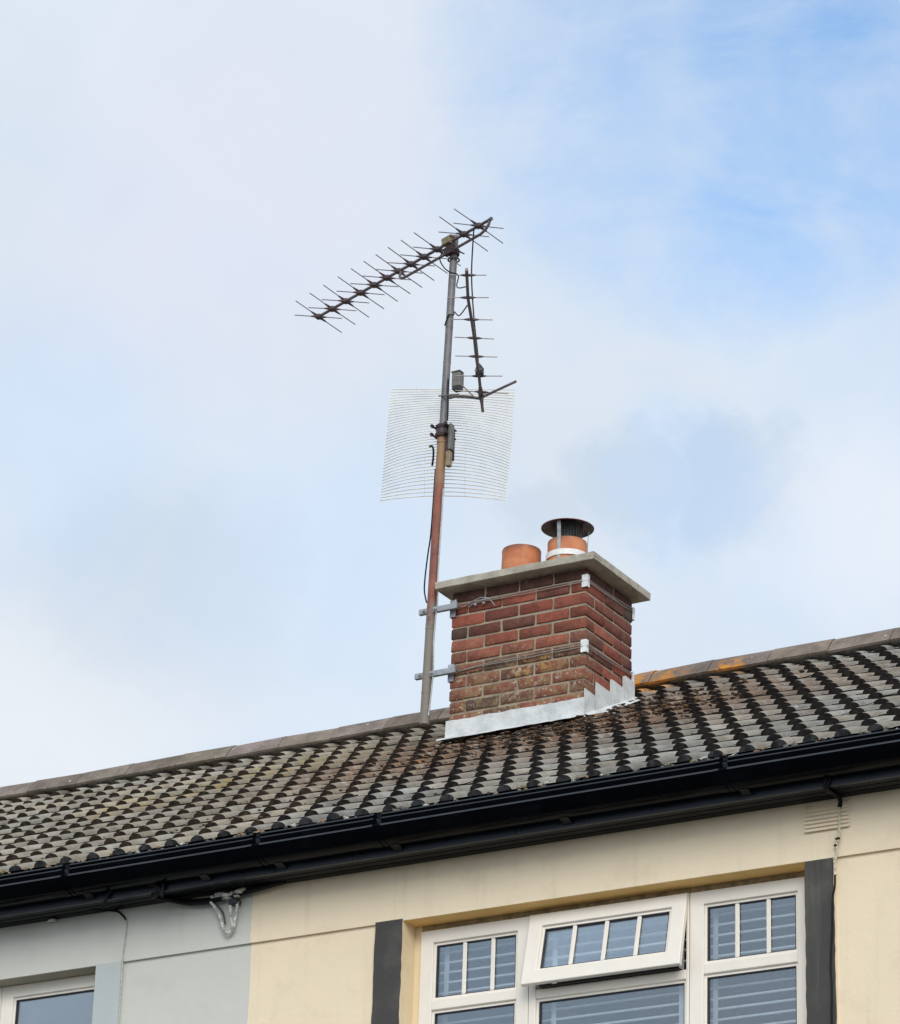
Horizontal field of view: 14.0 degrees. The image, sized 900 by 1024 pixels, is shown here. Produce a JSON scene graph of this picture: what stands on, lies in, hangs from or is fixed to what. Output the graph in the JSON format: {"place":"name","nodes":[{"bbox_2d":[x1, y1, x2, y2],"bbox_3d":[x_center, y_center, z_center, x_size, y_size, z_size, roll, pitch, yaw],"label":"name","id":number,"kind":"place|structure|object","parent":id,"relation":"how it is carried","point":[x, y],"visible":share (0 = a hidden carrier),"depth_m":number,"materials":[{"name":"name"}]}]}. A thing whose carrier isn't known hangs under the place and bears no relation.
{"place":"outdoors","nodes":[
{"label":"outdoors","id":0,"kind":"place"},
{"bbox_2d":[0,0,899,786],"label":"sky","id":1,"kind":"structure","parent":0,"point":[692,285],"materials":[{"name":"blue"}]},
{"label":"ground","id":2,"kind":"structure","parent":0,"visible":0},
{"bbox_2d":[0,518,650,1023],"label":"terraced house","id":3,"kind":"structure","parent":2,"relation":"on","point":[186,964],"depth_m":19.50,"materials":[{"name":"grey tile"}]},
{"bbox_2d":[0,974,94,1023],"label":"window","id":4,"kind":"structure","parent":3,"relation":"in","point":[16,1001],"depth_m":17.73,"materials":[{"name":"white plastic"}]},
{"bbox_2d":[47,918,57,921],"bbox_3d":[-1.914,1.967,17.662,0.059,0.018,0.036,-12,-27,28],"label":"cable clip","id":5,"kind":"object","parent":3,"relation":"attached to","point":[53,920],"visible":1,"depth_m":17.65,"materials":[{"name":"grey plastic"}]},
{"bbox_2d":[91,909,125,920],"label":"wall cable","id":6,"kind":"object","parent":3,"relation":"attached to","point":[121,914],"depth_m":17.50,"materials":[{"name":"grey plastic"}]},
{"bbox_2d":[118,918,126,1023],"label":"wall cable","id":7,"kind":"object","parent":3,"relation":"attached to","point":[122,972],"depth_m":17.35,"materials":[{"name":"grey plastic"}]},
{"bbox_2d":[101,881,285,908],"bbox_3d":[-1.198,1.768,17.218,0.949,0.139,0.157,-5,-25,16],"label":"eaves cable","id":8,"kind":"object","parent":3,"relation":"attached to","point":[155,895],"visible":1,"depth_m":17.20,"materials":[{"name":"black plastic"}]},
{"bbox_2d":[210,887,245,934],"bbox_3d":[-1.038,1.867,17.121,0.206,0.212,0.068,-12,-27,28],"label":"cable anchor","id":9,"kind":"object","parent":3,"relation":"attached to","point":[236,901],"visible":1,"depth_m":17.13,"materials":[{"name":"grey plastic"}]},
{"bbox_2d":[41,664,842,858],"bbox_3d":[-0.151,1.291,18.919,3.692,1.626,3.070,-12,-27,28],"label":"moss","id":10,"kind":"object","parent":3,"relation":"on","point":[585,720],"visible":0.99,"depth_m":19.19,"materials":[{"name":"green plant"}]},
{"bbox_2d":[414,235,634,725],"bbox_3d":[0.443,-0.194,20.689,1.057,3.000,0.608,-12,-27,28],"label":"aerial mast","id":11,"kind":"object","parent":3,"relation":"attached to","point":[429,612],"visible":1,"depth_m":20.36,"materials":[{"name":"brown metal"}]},
{"bbox_2d":[295,209,503,332],"bbox_3d":[-0.286,-1.394,21.556,0.367,0.170,1.688,19,-29,-34],"label":"yagi antenna","id":12,"kind":"object","parent":11,"relation":"attached to","point":[450,248],"visible":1,"depth_m":21.48,"materials":[{"name":"metal"}]},
{"bbox_2d":[439,249,465,288],"bbox_3d":[0.061,-1.352,20.373,0.102,1.040,1.573,4,-24,-5],"label":"antenna cable","id":13,"kind":"object","parent":12,"relation":"hanging from","point":[451,272],"visible":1,"depth_m":21.11,"materials":[{"name":"black plastic"}]},
{"bbox_2d":[471,230,478,360],"bbox_3d":[0.135,-1.220,20.746,0.033,0.987,0.274,6,-24,-9],"label":"antenna cable","id":14,"kind":"object","parent":12,"relation":"hanging from","point":[472,287],"visible":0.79,"depth_m":20.78,"materials":[{"name":"black plastic"}]},
{"bbox_2d":[424,469,435,602],"bbox_3d":[-0.114,0.132,20.539,0.054,0.812,0.009,-12,-27,28],"label":"mast cable","id":15,"kind":"object","parent":11,"relation":"attached to","point":[429,541],"visible":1,"depth_m":20.51,"materials":[{"name":"black plastic"}]},
{"bbox_2d":[429,445,434,465],"bbox_3d":[-0.104,-0.320,20.718,0.037,0.132,0.013,-17,-30,36],"label":"cable offcut","id":16,"kind":"object","parent":11,"relation":"attached to","point":[433,453],"visible":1,"depth_m":20.71,"materials":[{"name":"grey plastic"}]},
{"bbox_2d":[428,489,443,715],"bbox_3d":[-0.078,0.493,20.350,0.054,1.352,0.009,-12,-27,28],"label":"mast cable","id":17,"kind":"object","parent":11,"relation":"attached to","point":[437,598],"visible":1,"depth_m":20.36,"materials":[{"name":"black plastic"}]},
{"bbox_2d":[380,389,514,500],"bbox_3d":[-0.021,-0.439,20.856,0.753,0.703,0.304,0,-24,4],"label":"grid antenna","id":18,"kind":"object","parent":11,"relation":"attached to","point":[446,429],"visible":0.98,"depth_m":20.87,"materials":[{"name":"metal"}]},
{"bbox_2d":[447,379,448,420],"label":"mast cable","id":19,"kind":"object","parent":11,"relation":"attached to","point":[447,398],"visible":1,"depth_m":20.80,"materials":[{"name":"black plastic"}]},
{"bbox_2d":[444,305,467,325],"bbox_3d":[0.047,-1.111,20.337,0.050,0.594,1.309,4,-24,-4],"label":"antenna cable","id":20,"kind":"object","parent":11,"relation":"attached to","point":[454,312],"visible":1,"depth_m":20.60,"materials":[{"name":"black plastic"}]},
{"bbox_2d":[451,370,463,392],"bbox_3d":[0.043,-0.741,20.807,0.062,0.114,0.058,-12,-27,28],"label":"amplifier box","id":21,"kind":"object","parent":11,"relation":"attached to","point":[457,382],"visible":0.96,"depth_m":20.79,"materials":[{"name":"grey plastic"}]},
{"bbox_2d":[438,268,516,412],"bbox_3d":[0.179,-0.945,20.060,0.430,0.112,1.733,3,-24,-1],"label":"yagi antenna","id":22,"kind":"object","parent":11,"relation":"attached to","point":[479,373],"visible":1,"depth_m":20.29,"materials":[{"name":"metal"}]},
{"bbox_2d":[220,627,899,1023],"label":"terraced house","id":23,"kind":"structure","parent":2,"relation":"on","point":[568,859],"depth_m":16.41,"materials":[{"name":"beige paint"}]},
{"bbox_2d":[437,937,515,1023],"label":"venetian blind","id":24,"kind":"object","parent":23,"relation":"attached to","point":[446,951],"visible":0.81,"depth_m":16.60,"materials":[{"name":"white plastic"}]},
{"bbox_2d":[412,871,805,1023],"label":"window","id":25,"kind":"structure","parent":23,"relation":"in","point":[555,944],"depth_m":16.14,"materials":[{"name":"white plastic"}]},
{"bbox_2d":[542,915,686,1023],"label":"venetian blind","id":26,"kind":"object","parent":23,"relation":"attached to","point":[632,924],"visible":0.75,"depth_m":16.18,"materials":[{"name":"white plastic"}]},
{"bbox_2d":[710,897,795,1023],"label":"venetian blind","id":27,"kind":"object","parent":23,"relation":"attached to","point":[715,925],"visible":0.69,"depth_m":15.90,"materials":[{"name":"white plastic"}]},
{"bbox_2d":[830,875,835,1023],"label":"wall cable","id":28,"kind":"object","parent":23,"relation":"attached to","point":[833,892],"depth_m":15.46,"materials":[{"name":"grey plastic"}]},
{"bbox_2d":[823,776,842,806],"bbox_3d":[1.631,1.149,15.649,0.087,0.170,0.199,0,-24,4],"label":"eaves cable","id":29,"kind":"object","parent":23,"relation":"attached to","point":[826,781],"visible":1,"depth_m":15.59,"materials":[{"name":"black plastic"}]},
{"bbox_2d":[832,807,840,874],"bbox_3d":[1.649,1.388,15.644,0.043,0.333,0.023,-12,-27,28],"label":"wall cable","id":30,"kind":"object","parent":23,"relation":"attached to","point":[836,844],"depth_m":15.63,"materials":[{"name":"plastic"}]}
]}

